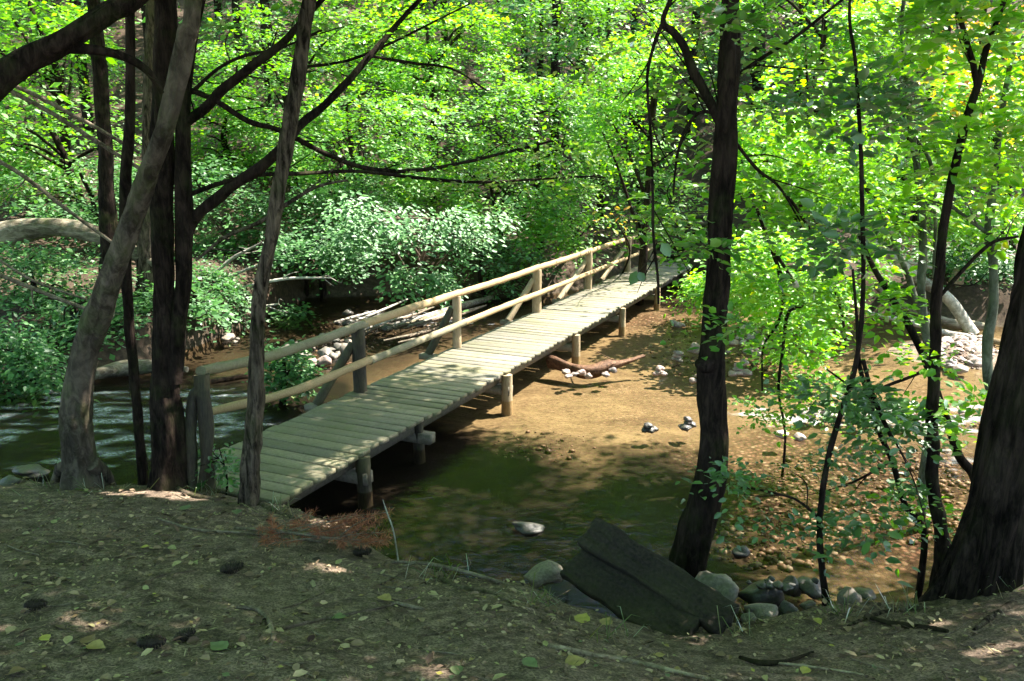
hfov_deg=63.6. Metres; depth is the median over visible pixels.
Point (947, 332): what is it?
log
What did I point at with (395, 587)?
stick
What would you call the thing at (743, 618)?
boulder
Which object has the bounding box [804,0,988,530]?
sapling
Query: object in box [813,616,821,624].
fallen leaf
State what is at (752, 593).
boulder
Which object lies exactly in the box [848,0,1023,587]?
sapling
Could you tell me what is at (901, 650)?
stick
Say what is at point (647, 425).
stone
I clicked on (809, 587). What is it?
boulder
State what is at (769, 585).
stone
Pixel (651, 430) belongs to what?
stone
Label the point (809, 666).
stick
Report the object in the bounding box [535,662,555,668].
stick
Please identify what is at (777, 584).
stone
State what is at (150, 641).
pine cone
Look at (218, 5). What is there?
woodland tree
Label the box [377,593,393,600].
fallen leaf
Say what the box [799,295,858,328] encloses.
shrub
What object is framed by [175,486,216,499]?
stick
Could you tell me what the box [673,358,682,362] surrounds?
stone
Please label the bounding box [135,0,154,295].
tree
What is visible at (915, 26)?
woodland tree
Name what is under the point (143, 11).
woodland tree
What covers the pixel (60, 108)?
branch
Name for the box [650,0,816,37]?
woodland tree
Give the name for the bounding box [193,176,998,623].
gravel
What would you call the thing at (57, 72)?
tree
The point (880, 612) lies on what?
stick
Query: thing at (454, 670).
fallen leaf
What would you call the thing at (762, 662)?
stick
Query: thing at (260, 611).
stick
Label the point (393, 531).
stem
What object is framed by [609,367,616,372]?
stone
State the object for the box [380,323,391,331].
stone
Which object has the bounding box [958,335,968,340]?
stone
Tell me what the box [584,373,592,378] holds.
stone
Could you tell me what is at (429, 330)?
drift stick
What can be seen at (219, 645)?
fallen leaf
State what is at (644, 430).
stone
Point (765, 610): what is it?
boulder
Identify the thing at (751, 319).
shrub
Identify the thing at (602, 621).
fallen leaf
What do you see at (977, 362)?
stone
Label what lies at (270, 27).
woodland tree
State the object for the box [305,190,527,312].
shrub
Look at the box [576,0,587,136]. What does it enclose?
tree
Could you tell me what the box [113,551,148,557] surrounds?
stick
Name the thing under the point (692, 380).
stone
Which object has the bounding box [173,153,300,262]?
shrub
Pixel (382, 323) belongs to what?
drift stick
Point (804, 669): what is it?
fallen leaf
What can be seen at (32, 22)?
woodland tree
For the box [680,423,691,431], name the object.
stone
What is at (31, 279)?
branch
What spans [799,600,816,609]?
boulder
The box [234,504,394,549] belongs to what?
pine branch
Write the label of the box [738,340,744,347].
stone
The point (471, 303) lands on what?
log
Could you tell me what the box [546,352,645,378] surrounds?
driftwood
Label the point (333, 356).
stone
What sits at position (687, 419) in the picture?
stone
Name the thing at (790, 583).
stone
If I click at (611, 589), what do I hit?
board
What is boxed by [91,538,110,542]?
stick
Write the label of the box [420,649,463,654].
stick
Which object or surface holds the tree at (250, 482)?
on the ground at (470, 490)
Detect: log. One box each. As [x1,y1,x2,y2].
[0,218,151,266]
[95,359,188,379]
[416,295,493,320]
[853,225,978,334]
[870,312,999,344]
[873,284,984,330]
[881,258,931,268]
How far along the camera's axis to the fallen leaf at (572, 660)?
4.04 m
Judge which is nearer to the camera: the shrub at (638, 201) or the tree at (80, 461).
the tree at (80, 461)
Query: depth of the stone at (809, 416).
11.73 m
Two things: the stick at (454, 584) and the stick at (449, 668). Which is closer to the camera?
the stick at (449, 668)
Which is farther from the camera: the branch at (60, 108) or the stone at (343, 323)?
the stone at (343, 323)
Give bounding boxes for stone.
[220,336,232,342]
[222,332,235,343]
[317,347,332,356]
[329,353,338,359]
[333,343,340,351]
[339,344,346,353]
[341,319,355,325]
[342,309,353,316]
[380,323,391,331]
[562,369,570,374]
[576,369,585,375]
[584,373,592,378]
[602,371,609,377]
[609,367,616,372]
[641,427,647,432]
[643,422,652,428]
[648,427,655,433]
[656,365,664,370]
[673,351,683,355]
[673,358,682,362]
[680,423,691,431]
[683,416,692,422]
[689,378,695,383]
[691,342,699,347]
[728,370,736,376]
[729,339,738,346]
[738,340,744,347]
[740,359,748,365]
[742,369,751,376]
[746,335,754,341]
[756,582,765,589]
[765,582,772,589]
[772,580,783,590]
[775,430,788,438]
[782,583,793,590]
[784,581,795,586]
[793,432,805,441]
[797,407,816,419]
[811,577,818,583]
[941,359,955,366]
[942,336,953,340]
[945,363,954,367]
[953,364,968,373]
[956,356,966,361]
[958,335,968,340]
[960,413,972,418]
[965,344,975,347]
[965,360,973,364]
[966,354,977,359]
[970,358,981,366]
[971,345,981,351]
[973,350,981,357]
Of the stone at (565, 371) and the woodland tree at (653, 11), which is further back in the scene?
the woodland tree at (653, 11)
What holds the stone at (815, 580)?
on the ground at (470, 490)
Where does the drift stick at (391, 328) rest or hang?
on the stone
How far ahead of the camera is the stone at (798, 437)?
10.75 m
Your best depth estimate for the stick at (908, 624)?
5.05 m
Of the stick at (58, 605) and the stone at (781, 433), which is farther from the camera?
the stone at (781, 433)
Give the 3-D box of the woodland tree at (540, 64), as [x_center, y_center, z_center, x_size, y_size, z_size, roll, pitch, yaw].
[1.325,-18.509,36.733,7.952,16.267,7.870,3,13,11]
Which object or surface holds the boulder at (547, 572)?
on the ground at (470, 490)
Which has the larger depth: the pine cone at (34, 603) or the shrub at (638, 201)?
the shrub at (638, 201)
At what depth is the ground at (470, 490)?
9.47 m
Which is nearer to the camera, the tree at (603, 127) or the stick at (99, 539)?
the stick at (99, 539)
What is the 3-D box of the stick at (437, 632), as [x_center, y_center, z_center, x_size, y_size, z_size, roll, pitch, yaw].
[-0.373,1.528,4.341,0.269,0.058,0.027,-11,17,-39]
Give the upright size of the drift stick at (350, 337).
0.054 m
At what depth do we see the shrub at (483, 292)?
20.55 m
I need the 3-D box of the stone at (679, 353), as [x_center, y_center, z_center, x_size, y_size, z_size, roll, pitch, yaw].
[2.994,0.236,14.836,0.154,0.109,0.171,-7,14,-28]
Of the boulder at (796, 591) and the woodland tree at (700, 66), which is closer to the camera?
the boulder at (796, 591)
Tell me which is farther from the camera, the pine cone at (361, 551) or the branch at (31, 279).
the branch at (31, 279)
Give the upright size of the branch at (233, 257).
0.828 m
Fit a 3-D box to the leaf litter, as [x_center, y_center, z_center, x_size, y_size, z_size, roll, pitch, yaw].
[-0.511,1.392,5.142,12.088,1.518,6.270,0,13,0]
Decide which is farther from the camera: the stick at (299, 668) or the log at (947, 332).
the log at (947, 332)
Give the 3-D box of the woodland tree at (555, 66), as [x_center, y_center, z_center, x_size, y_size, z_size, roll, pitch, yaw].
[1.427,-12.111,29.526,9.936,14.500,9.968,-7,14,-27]
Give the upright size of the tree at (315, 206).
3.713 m
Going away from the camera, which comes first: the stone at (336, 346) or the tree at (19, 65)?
the tree at (19, 65)
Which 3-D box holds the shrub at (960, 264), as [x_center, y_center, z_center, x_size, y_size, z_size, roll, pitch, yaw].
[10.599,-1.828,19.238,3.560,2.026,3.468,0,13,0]
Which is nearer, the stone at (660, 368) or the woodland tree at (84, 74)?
the stone at (660, 368)
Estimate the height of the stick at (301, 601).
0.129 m
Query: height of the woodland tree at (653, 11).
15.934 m
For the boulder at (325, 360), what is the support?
in the water
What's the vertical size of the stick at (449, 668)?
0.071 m
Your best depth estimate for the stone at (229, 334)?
16.66 m
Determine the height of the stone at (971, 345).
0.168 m
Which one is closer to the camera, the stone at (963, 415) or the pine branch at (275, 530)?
the pine branch at (275, 530)
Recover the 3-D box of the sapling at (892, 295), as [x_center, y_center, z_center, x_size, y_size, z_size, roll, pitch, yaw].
[3.194,0.753,7.255,2.029,3.372,1.156,0,13,0]
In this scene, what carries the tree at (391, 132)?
on the ground at (470, 490)
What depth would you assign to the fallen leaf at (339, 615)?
4.47 m
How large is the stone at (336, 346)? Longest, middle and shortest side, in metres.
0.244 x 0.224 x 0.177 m
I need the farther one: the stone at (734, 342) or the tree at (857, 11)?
the tree at (857, 11)
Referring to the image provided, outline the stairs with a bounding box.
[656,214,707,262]
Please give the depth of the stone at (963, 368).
14.00 m
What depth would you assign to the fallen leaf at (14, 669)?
3.47 m
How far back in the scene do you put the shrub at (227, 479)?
7.93 m
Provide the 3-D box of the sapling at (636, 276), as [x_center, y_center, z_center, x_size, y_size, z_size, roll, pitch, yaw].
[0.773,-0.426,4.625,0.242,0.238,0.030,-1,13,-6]
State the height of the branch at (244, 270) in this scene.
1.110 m
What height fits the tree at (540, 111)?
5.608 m
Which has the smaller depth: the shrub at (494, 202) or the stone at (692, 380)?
the stone at (692, 380)
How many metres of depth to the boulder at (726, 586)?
6.52 m
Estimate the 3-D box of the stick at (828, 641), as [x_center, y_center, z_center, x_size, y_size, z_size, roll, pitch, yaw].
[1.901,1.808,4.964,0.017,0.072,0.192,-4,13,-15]
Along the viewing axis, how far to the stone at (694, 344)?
15.45 m
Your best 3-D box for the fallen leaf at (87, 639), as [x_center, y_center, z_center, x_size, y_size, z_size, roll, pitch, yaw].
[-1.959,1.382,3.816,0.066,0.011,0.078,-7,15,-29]
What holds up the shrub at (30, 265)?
on the ground at (470, 490)
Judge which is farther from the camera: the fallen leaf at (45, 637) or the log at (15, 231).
the log at (15, 231)
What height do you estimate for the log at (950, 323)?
0.997 m
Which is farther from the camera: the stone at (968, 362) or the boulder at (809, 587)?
the stone at (968, 362)
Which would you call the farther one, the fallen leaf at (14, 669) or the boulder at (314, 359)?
the boulder at (314, 359)
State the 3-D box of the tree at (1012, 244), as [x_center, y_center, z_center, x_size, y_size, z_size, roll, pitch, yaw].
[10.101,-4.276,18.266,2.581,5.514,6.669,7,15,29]
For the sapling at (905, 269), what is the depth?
8.80 m
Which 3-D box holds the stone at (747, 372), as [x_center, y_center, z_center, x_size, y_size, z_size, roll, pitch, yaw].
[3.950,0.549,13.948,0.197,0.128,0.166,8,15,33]
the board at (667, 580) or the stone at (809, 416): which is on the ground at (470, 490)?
the board at (667, 580)
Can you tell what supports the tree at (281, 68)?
on the ground at (470, 490)
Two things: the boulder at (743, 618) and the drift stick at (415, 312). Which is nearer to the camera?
the boulder at (743, 618)
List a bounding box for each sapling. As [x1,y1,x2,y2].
[628,243,671,284]
[675,0,952,605]
[703,173,867,476]
[735,112,929,486]
[761,235,976,481]
[795,269,962,600]
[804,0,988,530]
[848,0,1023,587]
[891,21,1023,390]
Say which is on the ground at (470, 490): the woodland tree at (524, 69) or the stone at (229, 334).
the woodland tree at (524, 69)
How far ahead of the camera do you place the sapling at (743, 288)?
9.63 m
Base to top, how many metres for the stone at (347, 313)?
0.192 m
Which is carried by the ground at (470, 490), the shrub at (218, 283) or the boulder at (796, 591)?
the shrub at (218, 283)
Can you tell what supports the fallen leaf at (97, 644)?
on the ground at (470, 490)
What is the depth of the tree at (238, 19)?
25.46 m
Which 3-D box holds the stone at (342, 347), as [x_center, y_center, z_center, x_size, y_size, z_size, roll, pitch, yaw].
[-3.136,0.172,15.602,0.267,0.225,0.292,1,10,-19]
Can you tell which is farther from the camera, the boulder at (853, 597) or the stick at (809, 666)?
the boulder at (853, 597)
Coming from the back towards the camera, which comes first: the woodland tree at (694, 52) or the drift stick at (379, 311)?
the woodland tree at (694, 52)
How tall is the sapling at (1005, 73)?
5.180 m
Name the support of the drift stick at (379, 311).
on the stone
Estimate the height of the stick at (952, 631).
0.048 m
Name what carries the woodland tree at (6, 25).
on the ground at (470, 490)
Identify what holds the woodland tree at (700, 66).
on the ground at (470, 490)
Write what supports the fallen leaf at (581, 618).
on the ground at (470, 490)
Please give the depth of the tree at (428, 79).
24.42 m
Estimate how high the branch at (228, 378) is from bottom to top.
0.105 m
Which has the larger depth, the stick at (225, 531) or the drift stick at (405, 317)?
the drift stick at (405, 317)
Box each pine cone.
[24,598,47,610]
[137,634,166,649]
[173,627,195,641]
[219,560,243,573]
[353,546,371,556]
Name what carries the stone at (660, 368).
on the stone
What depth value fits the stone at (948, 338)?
16.09 m
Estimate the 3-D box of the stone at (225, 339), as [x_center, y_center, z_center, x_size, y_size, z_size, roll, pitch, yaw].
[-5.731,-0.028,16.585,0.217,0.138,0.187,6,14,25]
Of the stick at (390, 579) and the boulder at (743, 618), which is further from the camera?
the boulder at (743, 618)
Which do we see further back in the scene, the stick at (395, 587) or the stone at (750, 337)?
the stone at (750, 337)
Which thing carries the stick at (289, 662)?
on the ground at (470, 490)
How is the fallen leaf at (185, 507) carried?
on the ground at (470, 490)
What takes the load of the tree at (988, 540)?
on the ground at (470, 490)
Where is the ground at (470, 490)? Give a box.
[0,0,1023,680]
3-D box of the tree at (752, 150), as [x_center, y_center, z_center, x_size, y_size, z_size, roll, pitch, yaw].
[5.497,-3.495,18.134,3.881,4.944,6.249,0,13,0]
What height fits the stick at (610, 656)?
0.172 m
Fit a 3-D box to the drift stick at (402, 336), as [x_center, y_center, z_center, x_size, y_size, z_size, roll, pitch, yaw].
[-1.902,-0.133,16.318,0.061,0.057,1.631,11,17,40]
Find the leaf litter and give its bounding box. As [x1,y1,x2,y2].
[0,474,1023,680]
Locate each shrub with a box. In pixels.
[0,239,148,325]
[0,312,99,416]
[5,288,152,364]
[115,280,238,342]
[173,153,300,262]
[186,442,240,494]
[192,257,279,346]
[242,334,327,411]
[250,207,387,330]
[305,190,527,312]
[426,213,568,306]
[505,204,634,275]
[578,206,636,272]
[583,129,708,241]
[660,262,763,324]
[683,224,871,358]
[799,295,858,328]
[901,225,1015,290]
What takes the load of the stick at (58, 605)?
on the ground at (470, 490)
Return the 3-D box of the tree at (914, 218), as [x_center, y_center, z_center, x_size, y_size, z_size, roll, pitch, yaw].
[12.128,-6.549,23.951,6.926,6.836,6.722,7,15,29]
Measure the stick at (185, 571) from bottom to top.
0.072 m
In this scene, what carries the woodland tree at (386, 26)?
on the ground at (470, 490)
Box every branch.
[0,159,111,242]
[0,259,87,300]
[0,273,114,316]
[10,90,138,168]
[15,85,139,153]
[210,373,247,384]
[212,241,261,275]
[225,264,257,278]
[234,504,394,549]
[243,272,342,287]
[246,299,296,313]
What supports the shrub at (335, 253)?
on the ground at (470, 490)
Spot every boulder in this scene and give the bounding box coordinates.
[0,475,21,485]
[12,464,49,478]
[308,358,317,365]
[317,355,331,365]
[512,522,544,536]
[523,560,562,588]
[695,570,738,601]
[732,545,749,558]
[738,579,784,606]
[740,612,756,623]
[744,603,778,620]
[778,600,798,615]
[783,575,801,596]
[797,576,821,599]
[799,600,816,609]
[837,586,861,605]
[853,587,875,600]
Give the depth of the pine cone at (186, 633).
3.90 m
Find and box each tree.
[0,0,59,47]
[0,0,136,132]
[0,0,142,155]
[0,0,144,165]
[0,0,163,101]
[0,81,141,212]
[0,157,197,256]
[50,0,201,489]
[86,0,117,273]
[119,13,147,484]
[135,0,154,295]
[141,2,179,36]
[147,0,633,491]
[174,71,278,183]
[178,0,358,112]
[191,2,422,215]
[195,0,350,505]
[205,0,299,61]
[213,0,223,35]
[222,71,492,269]
[231,0,246,133]
[238,163,411,302]
[282,0,498,205]
[285,0,533,230]
[325,0,441,98]
[368,0,516,104]
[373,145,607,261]
[388,2,399,189]
[436,0,687,190]
[438,0,464,39]
[440,53,635,253]
[442,0,592,127]
[481,0,884,626]
[485,0,597,99]
[503,0,743,224]
[549,0,628,70]
[560,7,744,305]
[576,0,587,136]
[613,0,790,138]
[630,0,639,133]
[649,0,655,25]
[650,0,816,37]
[683,0,907,166]
[688,56,885,264]
[703,0,811,74]
[707,0,954,239]
[749,0,766,172]
[789,0,852,44]
[802,100,1023,263]
[804,0,1023,227]
[808,0,1012,131]
[892,1,951,75]
[913,1,1023,249]
[916,225,1023,602]
[920,41,1023,263]
[1008,0,1023,12]
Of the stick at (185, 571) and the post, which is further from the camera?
the post
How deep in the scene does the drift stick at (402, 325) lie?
17.23 m
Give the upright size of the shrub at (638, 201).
3.430 m
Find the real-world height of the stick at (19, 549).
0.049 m
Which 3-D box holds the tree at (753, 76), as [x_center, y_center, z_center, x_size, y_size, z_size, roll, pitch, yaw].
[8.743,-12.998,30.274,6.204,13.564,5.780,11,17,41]
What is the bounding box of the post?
[948,268,964,286]
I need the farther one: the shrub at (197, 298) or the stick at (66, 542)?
the shrub at (197, 298)
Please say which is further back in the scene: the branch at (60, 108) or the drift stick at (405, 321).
the drift stick at (405, 321)
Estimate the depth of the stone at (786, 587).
6.50 m
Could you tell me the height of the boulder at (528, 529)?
0.135 m
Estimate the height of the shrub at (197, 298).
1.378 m
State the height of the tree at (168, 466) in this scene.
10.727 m
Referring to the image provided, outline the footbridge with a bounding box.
[185,231,692,508]
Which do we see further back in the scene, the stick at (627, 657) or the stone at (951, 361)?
the stone at (951, 361)
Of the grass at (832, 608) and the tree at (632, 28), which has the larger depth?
the tree at (632, 28)
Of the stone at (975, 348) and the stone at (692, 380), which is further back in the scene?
the stone at (975, 348)
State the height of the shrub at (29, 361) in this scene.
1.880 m
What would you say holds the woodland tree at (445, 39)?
on the ground at (470, 490)
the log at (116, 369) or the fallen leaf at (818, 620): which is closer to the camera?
the fallen leaf at (818, 620)
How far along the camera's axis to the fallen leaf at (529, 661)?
3.84 m
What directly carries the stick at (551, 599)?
on the ground at (470, 490)
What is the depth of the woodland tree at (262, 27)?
27.39 m
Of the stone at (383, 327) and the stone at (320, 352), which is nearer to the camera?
the stone at (320, 352)
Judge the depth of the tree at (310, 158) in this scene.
20.84 m
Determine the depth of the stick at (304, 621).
4.43 m
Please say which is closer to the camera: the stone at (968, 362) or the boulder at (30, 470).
the boulder at (30, 470)
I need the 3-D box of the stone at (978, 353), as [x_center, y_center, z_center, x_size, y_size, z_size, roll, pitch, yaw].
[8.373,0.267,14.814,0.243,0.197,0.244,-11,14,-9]
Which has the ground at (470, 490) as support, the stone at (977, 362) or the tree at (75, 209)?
the tree at (75, 209)
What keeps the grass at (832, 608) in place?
on the ground at (470, 490)
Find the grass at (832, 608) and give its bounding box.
[12,473,1023,644]
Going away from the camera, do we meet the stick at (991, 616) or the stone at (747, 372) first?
the stick at (991, 616)
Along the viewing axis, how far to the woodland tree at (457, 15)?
44.97 m
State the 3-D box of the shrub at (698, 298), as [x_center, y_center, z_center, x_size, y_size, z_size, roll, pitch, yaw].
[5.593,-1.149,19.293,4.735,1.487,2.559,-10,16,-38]
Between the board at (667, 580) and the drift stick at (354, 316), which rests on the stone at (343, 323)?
the drift stick at (354, 316)
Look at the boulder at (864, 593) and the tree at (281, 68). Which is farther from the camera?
the tree at (281, 68)
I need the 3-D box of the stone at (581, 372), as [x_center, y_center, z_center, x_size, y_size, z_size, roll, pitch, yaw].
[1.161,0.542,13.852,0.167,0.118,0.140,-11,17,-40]
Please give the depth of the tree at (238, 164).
22.98 m
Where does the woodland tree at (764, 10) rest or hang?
on the ground at (470, 490)
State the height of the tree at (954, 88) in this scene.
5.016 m
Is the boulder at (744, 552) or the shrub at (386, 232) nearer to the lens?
the boulder at (744, 552)
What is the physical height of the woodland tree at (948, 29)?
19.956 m
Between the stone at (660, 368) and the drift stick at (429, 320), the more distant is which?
the drift stick at (429, 320)
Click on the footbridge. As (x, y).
(318, 444)
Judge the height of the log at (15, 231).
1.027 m
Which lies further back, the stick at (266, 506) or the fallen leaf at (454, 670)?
the stick at (266, 506)
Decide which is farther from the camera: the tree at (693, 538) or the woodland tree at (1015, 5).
the woodland tree at (1015, 5)
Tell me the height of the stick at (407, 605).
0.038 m
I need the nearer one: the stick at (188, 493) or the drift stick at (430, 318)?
the stick at (188, 493)
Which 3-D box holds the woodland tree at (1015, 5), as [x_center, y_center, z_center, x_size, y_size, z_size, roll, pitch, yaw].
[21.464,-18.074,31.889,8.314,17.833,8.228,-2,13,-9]
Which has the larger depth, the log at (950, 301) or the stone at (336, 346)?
the log at (950, 301)
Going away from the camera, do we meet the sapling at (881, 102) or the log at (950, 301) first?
the sapling at (881, 102)
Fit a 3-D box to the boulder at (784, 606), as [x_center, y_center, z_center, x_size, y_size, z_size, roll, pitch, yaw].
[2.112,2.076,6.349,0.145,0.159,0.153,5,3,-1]
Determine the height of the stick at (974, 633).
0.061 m
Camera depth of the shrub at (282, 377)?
12.47 m
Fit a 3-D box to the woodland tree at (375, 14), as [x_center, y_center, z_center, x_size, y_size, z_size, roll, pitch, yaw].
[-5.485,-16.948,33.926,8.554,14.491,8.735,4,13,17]
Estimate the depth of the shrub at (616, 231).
18.88 m
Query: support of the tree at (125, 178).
on the ground at (470, 490)
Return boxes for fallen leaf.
[5,666,24,674]
[39,633,50,639]
[80,634,95,644]
[84,639,105,648]
[180,504,190,510]
[210,641,229,649]
[232,509,241,513]
[331,612,347,618]
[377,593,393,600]
[450,665,463,674]
[521,656,537,666]
[565,655,586,665]
[574,613,589,622]
[599,617,612,625]
[653,652,664,656]
[800,665,810,673]
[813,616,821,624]
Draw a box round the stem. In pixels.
[383,500,398,560]
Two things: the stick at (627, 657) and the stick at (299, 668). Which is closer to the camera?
the stick at (299, 668)
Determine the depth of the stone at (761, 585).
6.51 m
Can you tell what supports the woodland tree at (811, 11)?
on the ground at (470, 490)
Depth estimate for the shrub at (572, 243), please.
20.66 m
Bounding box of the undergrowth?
[0,1,1020,329]
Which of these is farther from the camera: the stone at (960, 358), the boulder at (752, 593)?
the stone at (960, 358)
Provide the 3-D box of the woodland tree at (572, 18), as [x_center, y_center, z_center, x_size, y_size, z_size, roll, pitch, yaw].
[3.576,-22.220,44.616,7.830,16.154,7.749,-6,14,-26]
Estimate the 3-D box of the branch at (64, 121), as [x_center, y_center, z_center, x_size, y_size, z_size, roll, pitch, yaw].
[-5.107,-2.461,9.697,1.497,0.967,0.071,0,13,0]
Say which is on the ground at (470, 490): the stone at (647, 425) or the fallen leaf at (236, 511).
the fallen leaf at (236, 511)
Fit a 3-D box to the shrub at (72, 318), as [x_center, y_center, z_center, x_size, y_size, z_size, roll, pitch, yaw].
[-7.512,-0.290,14.462,2.476,1.322,2.234,0,13,0]
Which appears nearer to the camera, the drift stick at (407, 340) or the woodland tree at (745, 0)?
the drift stick at (407, 340)
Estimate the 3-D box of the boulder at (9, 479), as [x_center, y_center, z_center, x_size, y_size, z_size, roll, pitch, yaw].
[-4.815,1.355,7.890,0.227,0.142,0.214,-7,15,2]
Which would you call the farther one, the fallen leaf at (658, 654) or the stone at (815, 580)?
the stone at (815, 580)
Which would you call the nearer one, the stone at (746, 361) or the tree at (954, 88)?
the stone at (746, 361)
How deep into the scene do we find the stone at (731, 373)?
13.85 m
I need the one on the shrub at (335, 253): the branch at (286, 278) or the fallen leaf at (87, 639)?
the branch at (286, 278)
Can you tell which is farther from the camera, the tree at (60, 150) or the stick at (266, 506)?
the tree at (60, 150)
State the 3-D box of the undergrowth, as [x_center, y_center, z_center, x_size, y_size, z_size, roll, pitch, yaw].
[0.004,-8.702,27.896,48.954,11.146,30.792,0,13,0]
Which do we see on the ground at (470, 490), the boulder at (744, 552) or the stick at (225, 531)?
the stick at (225, 531)
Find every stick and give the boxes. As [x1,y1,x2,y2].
[2,543,38,554]
[46,603,71,606]
[48,540,84,544]
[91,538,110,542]
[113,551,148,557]
[140,572,169,584]
[153,517,352,542]
[174,569,195,573]
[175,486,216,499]
[236,604,275,645]
[258,501,305,522]
[272,660,310,663]
[280,592,323,609]
[281,591,417,629]
[282,662,313,676]
[333,310,375,322]
[338,323,388,342]
[349,298,408,323]
[350,313,414,334]
[372,572,408,582]
[377,571,404,584]
[382,586,412,588]
[383,328,437,340]
[387,306,448,328]
[387,319,416,330]
[390,307,431,322]
[390,600,423,609]
[391,556,511,584]
[395,315,436,327]
[396,306,434,317]
[398,336,420,342]
[403,305,483,328]
[408,312,445,325]
[409,305,485,336]
[416,323,451,335]
[418,626,459,635]
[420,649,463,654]
[433,662,472,669]
[438,575,513,604]
[531,590,569,605]
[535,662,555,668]
[541,641,720,680]
[604,654,644,661]
[738,651,813,665]
[778,662,863,674]
[819,637,839,645]
[847,603,922,625]
[864,615,948,632]
[884,642,919,660]
[938,621,970,638]
[959,626,991,641]
[972,600,1017,629]
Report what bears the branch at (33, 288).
on the ground at (470, 490)
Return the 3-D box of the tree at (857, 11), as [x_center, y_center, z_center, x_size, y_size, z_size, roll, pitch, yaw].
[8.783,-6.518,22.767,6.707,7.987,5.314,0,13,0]
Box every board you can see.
[560,548,699,635]
[577,516,738,633]
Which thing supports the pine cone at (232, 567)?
on the ground at (470, 490)
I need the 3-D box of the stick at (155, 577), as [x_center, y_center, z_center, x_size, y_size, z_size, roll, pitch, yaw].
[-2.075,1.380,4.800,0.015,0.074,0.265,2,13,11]
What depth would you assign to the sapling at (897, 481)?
6.56 m
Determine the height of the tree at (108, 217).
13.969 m
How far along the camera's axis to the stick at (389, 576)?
5.58 m
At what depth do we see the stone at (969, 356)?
14.64 m
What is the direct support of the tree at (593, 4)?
on the ground at (470, 490)
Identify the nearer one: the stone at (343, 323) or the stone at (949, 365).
the stone at (949, 365)
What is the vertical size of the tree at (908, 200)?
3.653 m
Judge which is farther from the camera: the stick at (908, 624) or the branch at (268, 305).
the branch at (268, 305)
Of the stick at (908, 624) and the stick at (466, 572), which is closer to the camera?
the stick at (908, 624)
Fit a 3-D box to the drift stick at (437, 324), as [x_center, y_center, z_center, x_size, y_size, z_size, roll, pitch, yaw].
[-1.331,-0.452,17.733,0.098,0.059,3.664,5,14,22]

